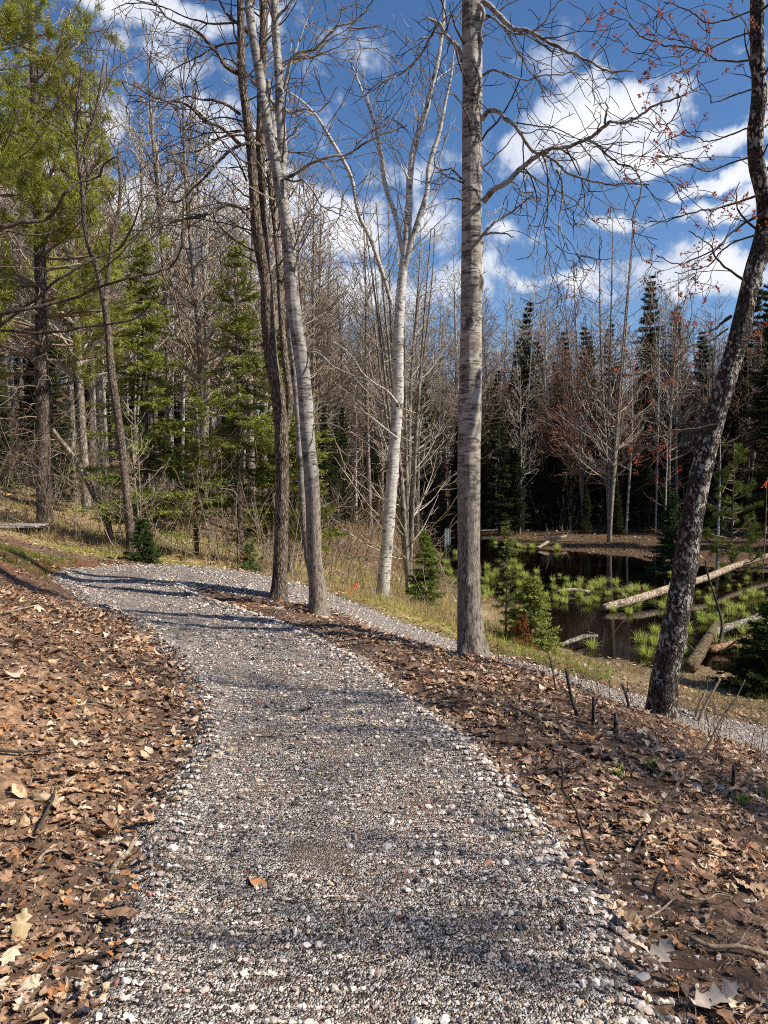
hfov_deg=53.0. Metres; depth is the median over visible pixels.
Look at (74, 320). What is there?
bare tree
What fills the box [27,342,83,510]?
spruce tree
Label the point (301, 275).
bare tree
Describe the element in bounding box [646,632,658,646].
sedge tussock
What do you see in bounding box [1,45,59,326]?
bare tree
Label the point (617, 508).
spruce tree
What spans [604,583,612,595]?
sedge tussock
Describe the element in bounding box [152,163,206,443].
bare tree
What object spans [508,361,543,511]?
spruce tree
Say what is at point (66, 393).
spruce tree
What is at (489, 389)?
spruce tree
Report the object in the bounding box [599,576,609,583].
sedge tussock
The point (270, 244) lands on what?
bare tree
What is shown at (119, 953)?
stick
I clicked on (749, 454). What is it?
budding maple
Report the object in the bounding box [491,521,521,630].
young spruce
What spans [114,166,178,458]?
pale tree
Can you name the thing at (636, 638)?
sedge tussock
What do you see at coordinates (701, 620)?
sedge tussock
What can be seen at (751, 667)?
young fir
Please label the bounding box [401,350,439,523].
bare tree
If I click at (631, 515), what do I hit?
spruce tree
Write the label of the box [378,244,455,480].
pale tree
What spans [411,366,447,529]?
spruce tree
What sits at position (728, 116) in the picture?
sky
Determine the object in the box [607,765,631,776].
seedling
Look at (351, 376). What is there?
bare tree
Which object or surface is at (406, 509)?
maple tree
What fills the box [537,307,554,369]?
bare tree
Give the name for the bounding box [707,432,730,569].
shore sapling
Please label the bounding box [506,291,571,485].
budding maple
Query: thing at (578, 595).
sedge tussock
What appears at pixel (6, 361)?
bare tree
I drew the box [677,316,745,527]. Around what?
bare tree
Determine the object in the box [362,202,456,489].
bare tree
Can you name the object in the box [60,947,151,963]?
stick
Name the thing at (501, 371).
budding maple
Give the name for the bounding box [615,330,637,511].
pale tree
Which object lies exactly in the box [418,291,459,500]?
bare tree
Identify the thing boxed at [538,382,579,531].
spruce tree
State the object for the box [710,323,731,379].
bare tree
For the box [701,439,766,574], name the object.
young pine
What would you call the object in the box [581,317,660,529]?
budding maple
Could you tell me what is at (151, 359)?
fir tree
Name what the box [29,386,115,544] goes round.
leaning dead trunk
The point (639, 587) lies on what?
sedge tussock
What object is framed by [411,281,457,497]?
bare tree
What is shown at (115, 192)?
bare tree
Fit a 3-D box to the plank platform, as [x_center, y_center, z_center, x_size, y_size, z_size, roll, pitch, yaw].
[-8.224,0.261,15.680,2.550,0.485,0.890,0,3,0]
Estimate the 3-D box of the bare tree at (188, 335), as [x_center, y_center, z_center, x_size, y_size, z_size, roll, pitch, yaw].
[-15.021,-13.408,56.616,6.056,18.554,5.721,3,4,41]
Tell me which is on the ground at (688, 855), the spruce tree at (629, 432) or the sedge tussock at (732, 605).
the spruce tree at (629, 432)
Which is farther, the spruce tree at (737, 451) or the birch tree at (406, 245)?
the spruce tree at (737, 451)
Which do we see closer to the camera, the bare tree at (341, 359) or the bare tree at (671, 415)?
the bare tree at (341, 359)
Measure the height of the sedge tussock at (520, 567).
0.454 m
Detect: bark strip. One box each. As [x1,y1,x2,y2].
[105,837,136,881]
[204,747,238,759]
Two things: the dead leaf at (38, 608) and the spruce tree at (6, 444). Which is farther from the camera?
the spruce tree at (6, 444)
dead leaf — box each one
[0,668,24,676]
[34,605,45,611]
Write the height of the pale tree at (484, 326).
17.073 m
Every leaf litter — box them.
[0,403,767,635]
[0,529,767,727]
[0,584,767,806]
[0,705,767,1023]
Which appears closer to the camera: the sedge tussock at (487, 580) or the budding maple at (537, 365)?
the sedge tussock at (487, 580)
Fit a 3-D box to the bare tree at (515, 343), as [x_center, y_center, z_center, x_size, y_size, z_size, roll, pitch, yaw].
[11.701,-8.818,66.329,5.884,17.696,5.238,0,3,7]
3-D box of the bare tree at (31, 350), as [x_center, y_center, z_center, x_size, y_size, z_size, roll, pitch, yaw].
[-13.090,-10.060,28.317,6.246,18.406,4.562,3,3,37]
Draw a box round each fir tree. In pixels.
[63,237,223,542]
[156,235,297,566]
[157,384,236,552]
[217,310,351,572]
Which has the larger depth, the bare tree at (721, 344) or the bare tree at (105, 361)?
the bare tree at (721, 344)
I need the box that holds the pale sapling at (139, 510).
[104,400,169,551]
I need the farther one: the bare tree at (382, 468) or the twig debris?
the bare tree at (382, 468)
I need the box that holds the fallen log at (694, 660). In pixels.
[683,621,719,672]
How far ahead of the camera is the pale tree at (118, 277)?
51.91 m
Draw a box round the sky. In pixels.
[0,0,767,453]
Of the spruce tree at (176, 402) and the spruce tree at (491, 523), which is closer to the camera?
the spruce tree at (491, 523)
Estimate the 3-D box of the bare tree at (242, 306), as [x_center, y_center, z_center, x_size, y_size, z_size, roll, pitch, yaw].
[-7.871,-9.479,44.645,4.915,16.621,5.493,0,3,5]
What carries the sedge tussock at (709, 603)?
in the pond water
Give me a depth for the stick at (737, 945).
2.61 m
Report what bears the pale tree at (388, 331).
on the ground at (688, 855)
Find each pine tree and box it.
[0,0,82,472]
[0,0,171,524]
[32,88,140,505]
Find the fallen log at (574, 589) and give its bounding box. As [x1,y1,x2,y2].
[555,588,589,593]
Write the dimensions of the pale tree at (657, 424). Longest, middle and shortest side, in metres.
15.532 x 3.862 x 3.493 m
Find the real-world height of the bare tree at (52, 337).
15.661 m
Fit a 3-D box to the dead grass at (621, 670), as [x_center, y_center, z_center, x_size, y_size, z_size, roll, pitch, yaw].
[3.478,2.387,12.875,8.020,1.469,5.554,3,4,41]
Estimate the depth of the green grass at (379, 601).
14.45 m
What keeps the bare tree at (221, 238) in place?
on the ground at (688, 855)
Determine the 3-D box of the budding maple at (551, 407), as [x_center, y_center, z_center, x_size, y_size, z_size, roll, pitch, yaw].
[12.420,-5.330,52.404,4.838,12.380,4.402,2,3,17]
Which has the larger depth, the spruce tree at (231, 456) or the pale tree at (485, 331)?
the pale tree at (485, 331)
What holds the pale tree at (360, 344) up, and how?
on the ground at (688, 855)
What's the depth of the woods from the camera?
104.38 m
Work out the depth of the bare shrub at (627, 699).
6.52 m
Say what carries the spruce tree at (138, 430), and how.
on the ground at (688, 855)
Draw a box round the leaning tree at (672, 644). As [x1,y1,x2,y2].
[582,0,767,721]
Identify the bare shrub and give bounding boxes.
[545,655,555,689]
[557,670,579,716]
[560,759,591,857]
[621,677,630,707]
[632,679,745,854]
[704,560,725,643]
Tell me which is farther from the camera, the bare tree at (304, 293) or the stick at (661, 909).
the bare tree at (304, 293)
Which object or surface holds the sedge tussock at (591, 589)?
in the pond water
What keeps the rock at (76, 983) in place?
on the ground at (688, 855)
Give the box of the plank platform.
[0,523,49,534]
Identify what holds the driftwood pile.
on the pond water
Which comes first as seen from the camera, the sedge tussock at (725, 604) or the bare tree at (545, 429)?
the sedge tussock at (725, 604)
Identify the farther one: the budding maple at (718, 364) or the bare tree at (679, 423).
the budding maple at (718, 364)
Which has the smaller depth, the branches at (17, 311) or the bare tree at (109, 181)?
the branches at (17, 311)
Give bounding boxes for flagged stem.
[349,582,356,593]
[761,480,767,569]
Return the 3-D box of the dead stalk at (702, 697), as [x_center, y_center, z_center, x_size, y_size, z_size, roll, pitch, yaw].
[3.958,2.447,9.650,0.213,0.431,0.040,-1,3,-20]
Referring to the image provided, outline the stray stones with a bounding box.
[2,598,767,1023]
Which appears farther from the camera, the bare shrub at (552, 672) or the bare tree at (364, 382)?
the bare tree at (364, 382)
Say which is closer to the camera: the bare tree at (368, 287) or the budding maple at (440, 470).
the budding maple at (440, 470)
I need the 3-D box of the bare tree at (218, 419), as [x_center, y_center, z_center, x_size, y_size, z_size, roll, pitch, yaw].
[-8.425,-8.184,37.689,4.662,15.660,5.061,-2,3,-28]
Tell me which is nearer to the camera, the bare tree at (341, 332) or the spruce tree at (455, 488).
the spruce tree at (455, 488)
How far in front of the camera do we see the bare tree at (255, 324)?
36.77 m
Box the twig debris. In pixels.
[0,549,767,1023]
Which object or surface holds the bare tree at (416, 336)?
on the ground at (688, 855)
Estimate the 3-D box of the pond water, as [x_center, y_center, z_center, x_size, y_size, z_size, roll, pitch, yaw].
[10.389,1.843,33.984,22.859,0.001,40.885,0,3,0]
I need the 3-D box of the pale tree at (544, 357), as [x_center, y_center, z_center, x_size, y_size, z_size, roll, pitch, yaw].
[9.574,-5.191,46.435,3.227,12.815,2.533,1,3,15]
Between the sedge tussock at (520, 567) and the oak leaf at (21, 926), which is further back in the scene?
the sedge tussock at (520, 567)
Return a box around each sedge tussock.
[445,565,453,574]
[481,575,489,582]
[481,586,495,596]
[481,591,492,599]
[486,567,496,578]
[514,563,523,569]
[521,571,532,577]
[551,591,563,600]
[557,585,572,595]
[560,586,569,603]
[563,580,574,587]
[571,589,587,597]
[572,580,582,586]
[580,592,594,604]
[580,637,603,649]
[583,583,598,592]
[591,578,603,587]
[592,595,602,601]
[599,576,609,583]
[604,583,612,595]
[609,578,619,585]
[609,602,620,611]
[622,582,637,593]
[624,604,634,614]
[629,629,653,643]
[629,639,656,658]
[631,582,643,590]
[633,600,642,607]
[642,582,648,589]
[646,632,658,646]
[649,624,660,634]
[657,597,666,608]
[659,593,667,598]
[688,624,694,634]
[693,612,710,623]
[694,605,708,616]
[703,595,712,600]
[705,599,715,605]
[706,610,716,618]
[713,630,736,643]
[721,597,729,605]
[724,604,739,615]
[725,633,743,650]
[728,600,741,609]
[734,600,750,610]
[734,620,748,634]
[739,590,750,600]
[742,610,754,617]
[745,585,759,596]
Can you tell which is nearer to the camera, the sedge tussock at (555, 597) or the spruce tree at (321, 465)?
the sedge tussock at (555, 597)
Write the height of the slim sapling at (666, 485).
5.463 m
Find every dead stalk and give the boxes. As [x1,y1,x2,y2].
[695,690,705,717]
[697,679,720,721]
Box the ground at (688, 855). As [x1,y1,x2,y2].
[0,383,767,1023]
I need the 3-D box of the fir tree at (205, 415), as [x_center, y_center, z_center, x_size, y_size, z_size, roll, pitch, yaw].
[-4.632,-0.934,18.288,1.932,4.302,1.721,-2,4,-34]
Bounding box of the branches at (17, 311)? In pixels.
[0,142,194,337]
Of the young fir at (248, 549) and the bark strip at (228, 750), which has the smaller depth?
the bark strip at (228, 750)
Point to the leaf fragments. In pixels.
(120, 949)
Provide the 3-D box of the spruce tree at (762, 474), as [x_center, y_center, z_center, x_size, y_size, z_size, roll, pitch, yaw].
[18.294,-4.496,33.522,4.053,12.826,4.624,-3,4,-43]
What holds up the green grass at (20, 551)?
on the ground at (688, 855)
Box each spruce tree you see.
[0,351,26,493]
[7,333,23,386]
[8,359,52,485]
[12,338,27,390]
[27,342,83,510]
[55,357,66,392]
[60,355,75,412]
[73,330,107,432]
[100,362,116,471]
[125,338,162,444]
[127,396,142,461]
[144,309,174,438]
[174,353,190,445]
[174,408,187,486]
[210,411,247,521]
[221,410,234,489]
[255,394,273,507]
[316,407,343,529]
[325,395,354,492]
[325,420,343,527]
[328,419,352,501]
[334,406,362,527]
[349,416,365,508]
[358,426,384,521]
[371,398,386,498]
[404,423,437,516]
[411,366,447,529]
[431,440,446,505]
[439,406,480,527]
[480,369,515,535]
[480,408,492,526]
[480,413,495,529]
[481,385,493,521]
[488,377,530,521]
[500,340,543,520]
[504,339,540,529]
[504,441,529,534]
[505,302,544,518]
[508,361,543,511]
[531,337,550,514]
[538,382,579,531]
[544,362,560,480]
[545,331,585,526]
[566,325,606,521]
[575,331,602,510]
[577,483,591,533]
[579,357,603,519]
[588,324,624,524]
[604,359,619,510]
[611,328,681,527]
[612,477,627,536]
[617,461,639,529]
[618,274,672,515]
[618,372,652,520]
[623,386,654,531]
[625,362,673,515]
[656,361,681,519]
[659,306,708,509]
[678,474,686,511]
[680,331,718,505]
[703,493,709,527]
[708,410,733,527]
[712,371,746,522]
[715,358,762,525]
[716,268,767,527]
[731,319,767,524]
[742,284,767,507]
[750,381,767,536]
[752,506,762,524]
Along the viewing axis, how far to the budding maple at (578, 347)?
60.22 m
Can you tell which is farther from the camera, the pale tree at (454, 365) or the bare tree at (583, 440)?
the pale tree at (454, 365)
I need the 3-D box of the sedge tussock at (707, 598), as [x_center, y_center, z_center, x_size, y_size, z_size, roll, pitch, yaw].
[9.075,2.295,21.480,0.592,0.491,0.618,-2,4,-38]
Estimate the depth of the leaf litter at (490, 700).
5.46 m
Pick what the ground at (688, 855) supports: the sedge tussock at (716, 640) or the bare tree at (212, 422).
the bare tree at (212, 422)
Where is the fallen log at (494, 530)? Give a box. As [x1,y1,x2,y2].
[481,526,525,531]
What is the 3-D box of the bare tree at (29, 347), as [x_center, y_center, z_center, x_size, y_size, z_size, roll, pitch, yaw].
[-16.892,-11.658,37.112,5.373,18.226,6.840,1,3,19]
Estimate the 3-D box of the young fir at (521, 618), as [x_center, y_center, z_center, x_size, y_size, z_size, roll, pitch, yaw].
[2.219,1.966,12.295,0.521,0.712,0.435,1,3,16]
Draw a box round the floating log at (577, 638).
[560,631,597,645]
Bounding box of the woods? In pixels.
[0,294,693,477]
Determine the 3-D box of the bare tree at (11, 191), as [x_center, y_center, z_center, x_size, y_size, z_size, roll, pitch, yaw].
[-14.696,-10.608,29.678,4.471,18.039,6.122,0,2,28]
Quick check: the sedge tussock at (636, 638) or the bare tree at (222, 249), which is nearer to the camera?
the sedge tussock at (636, 638)
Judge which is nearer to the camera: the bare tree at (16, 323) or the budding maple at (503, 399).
the bare tree at (16, 323)
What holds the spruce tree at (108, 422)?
on the ground at (688, 855)
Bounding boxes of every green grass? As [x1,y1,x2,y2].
[0,538,77,586]
[5,502,536,650]
[493,632,612,682]
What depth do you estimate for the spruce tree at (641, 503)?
43.90 m
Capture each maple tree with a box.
[87,0,337,601]
[320,202,485,596]
[547,201,676,541]
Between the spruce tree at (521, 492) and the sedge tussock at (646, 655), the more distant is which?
the spruce tree at (521, 492)
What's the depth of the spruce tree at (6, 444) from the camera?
22.02 m
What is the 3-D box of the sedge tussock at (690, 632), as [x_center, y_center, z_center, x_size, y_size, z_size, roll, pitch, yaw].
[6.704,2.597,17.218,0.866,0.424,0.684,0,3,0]
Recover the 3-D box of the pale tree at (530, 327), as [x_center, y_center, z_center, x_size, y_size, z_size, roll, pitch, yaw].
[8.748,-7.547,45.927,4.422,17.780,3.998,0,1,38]
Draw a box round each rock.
[4,801,14,809]
[32,792,51,802]
[74,980,84,988]
[635,972,649,981]
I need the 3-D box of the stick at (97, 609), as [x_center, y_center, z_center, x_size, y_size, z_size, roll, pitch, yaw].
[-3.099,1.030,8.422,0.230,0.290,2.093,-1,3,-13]
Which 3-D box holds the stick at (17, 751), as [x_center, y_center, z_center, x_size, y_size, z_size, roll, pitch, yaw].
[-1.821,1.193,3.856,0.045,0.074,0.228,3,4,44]
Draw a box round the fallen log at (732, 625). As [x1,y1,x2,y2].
[717,600,762,635]
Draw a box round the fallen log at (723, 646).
[707,634,750,653]
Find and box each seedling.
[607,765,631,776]
[641,755,656,767]
[733,792,751,805]
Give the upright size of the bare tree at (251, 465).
18.603 m
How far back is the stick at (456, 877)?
2.97 m
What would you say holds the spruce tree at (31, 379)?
on the ground at (688, 855)
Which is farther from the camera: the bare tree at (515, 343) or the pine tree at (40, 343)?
the bare tree at (515, 343)
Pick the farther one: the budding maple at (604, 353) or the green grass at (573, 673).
the budding maple at (604, 353)
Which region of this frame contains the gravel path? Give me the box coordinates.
[51,565,767,1023]
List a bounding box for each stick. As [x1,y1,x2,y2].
[0,605,34,614]
[0,748,42,752]
[34,787,55,835]
[35,841,103,865]
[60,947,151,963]
[84,870,154,948]
[90,699,155,734]
[92,595,121,610]
[95,637,113,665]
[102,943,137,959]
[255,722,277,736]
[384,811,476,823]
[438,867,478,877]
[509,701,591,724]
[644,874,685,919]
[689,919,767,956]
[690,893,733,901]
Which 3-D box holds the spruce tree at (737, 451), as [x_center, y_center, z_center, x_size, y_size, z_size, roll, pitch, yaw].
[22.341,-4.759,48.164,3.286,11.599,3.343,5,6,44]
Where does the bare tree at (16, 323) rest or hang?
on the ground at (688, 855)
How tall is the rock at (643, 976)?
0.023 m
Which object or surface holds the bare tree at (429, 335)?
on the ground at (688, 855)
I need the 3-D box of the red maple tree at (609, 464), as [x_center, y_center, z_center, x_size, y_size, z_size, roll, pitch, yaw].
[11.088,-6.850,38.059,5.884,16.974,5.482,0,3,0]
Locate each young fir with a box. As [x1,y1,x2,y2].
[116,518,164,563]
[232,542,265,573]
[405,529,445,610]
[496,575,564,656]
[510,614,537,648]
[643,491,681,572]
[705,600,767,699]
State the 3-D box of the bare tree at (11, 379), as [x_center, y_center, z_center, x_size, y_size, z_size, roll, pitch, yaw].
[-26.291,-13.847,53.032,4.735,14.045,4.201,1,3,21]
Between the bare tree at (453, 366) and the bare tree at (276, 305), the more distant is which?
the bare tree at (453, 366)
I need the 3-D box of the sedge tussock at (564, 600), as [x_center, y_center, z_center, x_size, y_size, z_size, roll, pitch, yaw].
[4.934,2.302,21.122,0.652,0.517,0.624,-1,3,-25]
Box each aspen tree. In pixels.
[188,0,435,618]
[343,0,767,657]
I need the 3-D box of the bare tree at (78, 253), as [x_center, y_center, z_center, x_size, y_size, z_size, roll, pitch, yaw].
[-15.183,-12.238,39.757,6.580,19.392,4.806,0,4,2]
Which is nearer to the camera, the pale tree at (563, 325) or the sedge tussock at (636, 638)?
the sedge tussock at (636, 638)
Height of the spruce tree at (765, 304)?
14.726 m
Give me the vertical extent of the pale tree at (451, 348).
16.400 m
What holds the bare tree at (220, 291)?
on the ground at (688, 855)
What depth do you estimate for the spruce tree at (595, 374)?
59.50 m
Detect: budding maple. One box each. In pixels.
[328,376,386,518]
[334,343,401,484]
[350,358,389,482]
[424,363,455,523]
[440,384,455,491]
[454,297,535,523]
[481,339,536,445]
[484,351,508,413]
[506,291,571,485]
[511,237,647,532]
[528,314,594,503]
[533,355,592,521]
[541,307,607,447]
[576,296,634,471]
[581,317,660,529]
[615,291,695,522]
[650,316,707,501]
[683,385,721,471]
[686,335,724,479]
[713,310,767,530]
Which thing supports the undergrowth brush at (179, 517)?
on the ground at (688, 855)
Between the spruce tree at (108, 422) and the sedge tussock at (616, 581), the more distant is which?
the spruce tree at (108, 422)
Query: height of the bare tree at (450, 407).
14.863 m
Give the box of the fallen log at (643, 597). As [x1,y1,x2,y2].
[600,553,767,611]
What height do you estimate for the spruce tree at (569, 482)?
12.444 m
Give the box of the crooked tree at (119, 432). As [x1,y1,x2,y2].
[3,0,187,555]
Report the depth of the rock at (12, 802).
3.35 m
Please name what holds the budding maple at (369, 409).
on the ground at (688, 855)
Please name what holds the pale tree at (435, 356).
on the ground at (688, 855)
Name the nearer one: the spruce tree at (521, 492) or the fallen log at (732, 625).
the fallen log at (732, 625)
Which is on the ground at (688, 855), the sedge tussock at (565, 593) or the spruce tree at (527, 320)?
the spruce tree at (527, 320)
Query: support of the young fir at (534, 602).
on the ground at (688, 855)
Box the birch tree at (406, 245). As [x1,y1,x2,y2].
[273,0,500,598]
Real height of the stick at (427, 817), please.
0.118 m
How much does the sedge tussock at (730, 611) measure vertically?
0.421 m
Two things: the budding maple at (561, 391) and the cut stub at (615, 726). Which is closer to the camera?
the cut stub at (615, 726)
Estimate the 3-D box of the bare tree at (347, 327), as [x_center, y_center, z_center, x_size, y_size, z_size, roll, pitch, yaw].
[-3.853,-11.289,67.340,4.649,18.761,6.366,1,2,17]
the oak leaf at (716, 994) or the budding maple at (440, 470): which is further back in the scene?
the budding maple at (440, 470)
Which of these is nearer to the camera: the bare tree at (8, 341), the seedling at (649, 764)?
the seedling at (649, 764)
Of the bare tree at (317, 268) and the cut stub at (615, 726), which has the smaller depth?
the cut stub at (615, 726)
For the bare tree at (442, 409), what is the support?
on the ground at (688, 855)
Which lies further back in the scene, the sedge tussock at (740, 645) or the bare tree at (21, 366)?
the bare tree at (21, 366)
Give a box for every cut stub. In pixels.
[591,697,594,724]
[613,713,617,737]
[653,869,664,895]
[731,764,735,790]
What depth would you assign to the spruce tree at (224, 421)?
41.29 m
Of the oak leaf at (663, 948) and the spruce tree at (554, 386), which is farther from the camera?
the spruce tree at (554, 386)
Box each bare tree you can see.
[0,0,49,463]
[0,0,51,325]
[0,0,122,320]
[0,5,101,482]
[0,64,60,405]
[0,80,131,459]
[0,183,30,360]
[0,186,27,434]
[0,190,30,350]
[1,0,183,514]
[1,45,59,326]
[1,110,133,502]
[1,170,27,428]
[1,189,22,383]
[1,200,20,396]
[3,168,67,334]
[3,239,23,411]
[24,132,175,473]
[40,77,116,416]
[59,202,132,445]
[81,206,138,466]
[89,136,127,384]
[90,87,226,487]
[98,145,128,290]
[101,0,225,490]
[103,200,142,430]
[112,22,283,527]
[112,174,155,441]
[123,169,196,451]
[145,143,188,312]
[147,58,258,445]
[152,146,261,492]
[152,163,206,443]
[155,214,202,403]
[157,188,222,473]
[160,257,221,441]
[170,207,215,414]
[172,160,275,521]
[174,21,333,526]
[174,189,253,491]
[187,221,244,455]
[194,200,261,481]
[195,203,303,419]
[199,143,337,544]
[204,181,278,477]
[211,125,330,490]
[214,138,315,504]
[216,198,256,290]
[222,179,285,464]
[228,201,296,398]
[268,167,374,417]
[279,138,366,429]
[283,237,345,412]
[285,237,317,330]
[286,243,355,468]
[289,157,364,446]
[296,221,348,374]
[308,240,356,487]
[308,302,368,512]
[310,284,359,445]
[312,180,411,528]
[315,272,373,522]
[321,261,369,422]
[330,274,362,419]
[337,311,355,481]
[341,241,407,431]
[346,335,386,487]
[353,310,422,524]
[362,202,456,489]
[373,280,408,390]
[376,355,407,467]
[381,291,417,418]
[381,311,452,537]
[383,289,446,528]
[386,300,438,443]
[389,297,412,380]
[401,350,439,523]
[402,328,452,441]
[405,302,433,395]
[410,295,448,432]
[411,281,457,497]
[414,244,522,535]
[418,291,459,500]
[419,321,454,496]
[423,267,490,509]
[431,324,454,493]
[439,334,485,457]
[444,360,489,465]
[454,308,499,422]
[481,297,514,404]
[485,364,543,533]
[489,310,532,398]
[489,394,516,520]
[494,306,547,416]
[524,283,563,397]
[529,319,599,530]
[537,293,572,392]
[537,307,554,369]
[549,305,578,383]
[558,350,606,531]
[571,299,614,401]
[620,364,660,527]
[641,259,702,495]
[646,305,702,466]
[654,295,694,380]
[655,295,692,374]
[675,296,737,523]
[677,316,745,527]
[680,363,717,468]
[681,309,711,447]
[690,287,730,415]
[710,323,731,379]
[724,342,767,533]
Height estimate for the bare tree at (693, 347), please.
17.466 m
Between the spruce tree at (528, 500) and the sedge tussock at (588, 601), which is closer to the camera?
the sedge tussock at (588, 601)
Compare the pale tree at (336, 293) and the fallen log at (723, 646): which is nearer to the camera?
the fallen log at (723, 646)
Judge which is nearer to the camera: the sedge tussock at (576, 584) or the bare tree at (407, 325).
the sedge tussock at (576, 584)
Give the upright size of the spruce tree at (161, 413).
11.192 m
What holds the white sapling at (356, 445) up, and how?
on the ground at (688, 855)
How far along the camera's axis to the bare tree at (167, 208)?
60.30 m
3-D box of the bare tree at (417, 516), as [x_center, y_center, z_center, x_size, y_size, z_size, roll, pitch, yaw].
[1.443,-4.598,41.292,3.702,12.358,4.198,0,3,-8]
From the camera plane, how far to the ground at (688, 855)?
4.41 m
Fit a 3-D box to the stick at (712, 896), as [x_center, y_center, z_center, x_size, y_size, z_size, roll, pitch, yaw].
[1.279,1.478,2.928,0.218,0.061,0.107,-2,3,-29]
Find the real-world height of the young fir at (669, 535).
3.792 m
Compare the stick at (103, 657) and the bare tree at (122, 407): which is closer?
the stick at (103, 657)
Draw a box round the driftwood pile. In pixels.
[537,523,574,548]
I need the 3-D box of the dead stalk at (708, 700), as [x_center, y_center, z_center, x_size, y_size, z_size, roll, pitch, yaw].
[4.002,2.371,9.538,0.364,0.609,0.059,-1,3,-16]
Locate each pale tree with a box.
[61,126,147,495]
[62,121,121,475]
[96,168,133,466]
[99,199,134,398]
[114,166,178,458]
[116,117,192,485]
[118,227,134,457]
[127,142,195,490]
[157,138,223,481]
[161,232,208,473]
[184,187,233,445]
[210,186,261,458]
[270,241,317,479]
[285,262,317,390]
[308,247,347,412]
[317,244,351,404]
[320,253,354,443]
[337,259,390,454]
[345,289,376,461]
[346,247,409,415]
[357,265,414,437]
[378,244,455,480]
[425,203,504,421]
[429,323,447,458]
[431,282,484,421]
[433,276,485,449]
[451,288,488,427]
[481,384,494,526]
[482,285,494,395]
[483,295,526,528]
[491,239,565,529]
[511,314,542,445]
[518,319,565,527]
[528,256,562,481]
[546,316,568,380]
[556,326,589,527]
[611,319,656,533]
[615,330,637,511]
[629,268,693,532]
[645,254,705,525]
[662,332,696,479]
[707,326,728,513]
[736,329,767,531]
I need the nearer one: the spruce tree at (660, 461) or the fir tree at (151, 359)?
the fir tree at (151, 359)
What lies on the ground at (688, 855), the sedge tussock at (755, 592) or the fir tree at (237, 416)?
the fir tree at (237, 416)
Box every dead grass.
[0,493,516,634]
[63,437,767,575]
[484,615,767,722]
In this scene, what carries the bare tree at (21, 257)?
on the ground at (688, 855)
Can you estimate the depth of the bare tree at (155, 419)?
42.33 m
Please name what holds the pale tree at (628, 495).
on the ground at (688, 855)
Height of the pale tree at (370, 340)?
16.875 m
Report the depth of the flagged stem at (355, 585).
12.47 m
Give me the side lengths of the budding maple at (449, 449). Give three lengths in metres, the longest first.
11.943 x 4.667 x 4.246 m
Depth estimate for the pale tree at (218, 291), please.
42.62 m
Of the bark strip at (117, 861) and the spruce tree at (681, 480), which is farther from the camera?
the spruce tree at (681, 480)
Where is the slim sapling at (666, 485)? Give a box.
[643,428,687,545]
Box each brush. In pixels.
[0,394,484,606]
[484,617,767,773]
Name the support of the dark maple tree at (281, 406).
on the ground at (688, 855)
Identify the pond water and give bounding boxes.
[427,527,767,674]
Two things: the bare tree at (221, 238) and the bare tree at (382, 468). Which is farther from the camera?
the bare tree at (382, 468)
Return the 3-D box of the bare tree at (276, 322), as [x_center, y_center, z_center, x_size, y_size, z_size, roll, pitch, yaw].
[-4.438,-5.875,26.862,4.805,14.547,4.345,1,3,10]
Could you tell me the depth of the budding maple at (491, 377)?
66.00 m
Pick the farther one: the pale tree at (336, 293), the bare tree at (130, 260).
the pale tree at (336, 293)
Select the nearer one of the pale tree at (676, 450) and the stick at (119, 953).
the stick at (119, 953)
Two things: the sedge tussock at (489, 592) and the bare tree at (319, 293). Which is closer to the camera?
the sedge tussock at (489, 592)
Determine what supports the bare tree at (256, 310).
on the ground at (688, 855)
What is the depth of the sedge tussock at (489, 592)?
22.27 m
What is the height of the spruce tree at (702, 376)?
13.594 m
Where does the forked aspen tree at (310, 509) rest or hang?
on the ground at (688, 855)
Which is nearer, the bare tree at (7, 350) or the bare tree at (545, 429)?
the bare tree at (545, 429)
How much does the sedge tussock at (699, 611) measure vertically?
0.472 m
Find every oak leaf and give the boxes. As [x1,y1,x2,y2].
[11,908,32,943]
[636,936,674,969]
[679,978,739,1009]
[725,875,766,892]
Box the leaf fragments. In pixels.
[0,603,767,1023]
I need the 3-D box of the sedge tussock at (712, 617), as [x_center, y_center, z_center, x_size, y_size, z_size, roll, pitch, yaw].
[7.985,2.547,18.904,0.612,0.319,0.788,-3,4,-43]
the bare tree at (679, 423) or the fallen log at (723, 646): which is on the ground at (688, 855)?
the bare tree at (679, 423)
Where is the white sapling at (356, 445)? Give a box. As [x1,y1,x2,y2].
[339,341,379,516]
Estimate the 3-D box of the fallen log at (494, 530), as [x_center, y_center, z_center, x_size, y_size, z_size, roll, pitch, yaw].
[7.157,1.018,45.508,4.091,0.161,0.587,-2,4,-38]
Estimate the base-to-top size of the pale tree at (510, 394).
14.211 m
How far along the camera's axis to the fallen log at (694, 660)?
14.29 m
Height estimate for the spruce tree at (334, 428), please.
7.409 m
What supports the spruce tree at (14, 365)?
on the ground at (688, 855)
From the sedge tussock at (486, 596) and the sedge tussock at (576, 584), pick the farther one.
the sedge tussock at (576, 584)
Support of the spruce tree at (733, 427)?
on the ground at (688, 855)

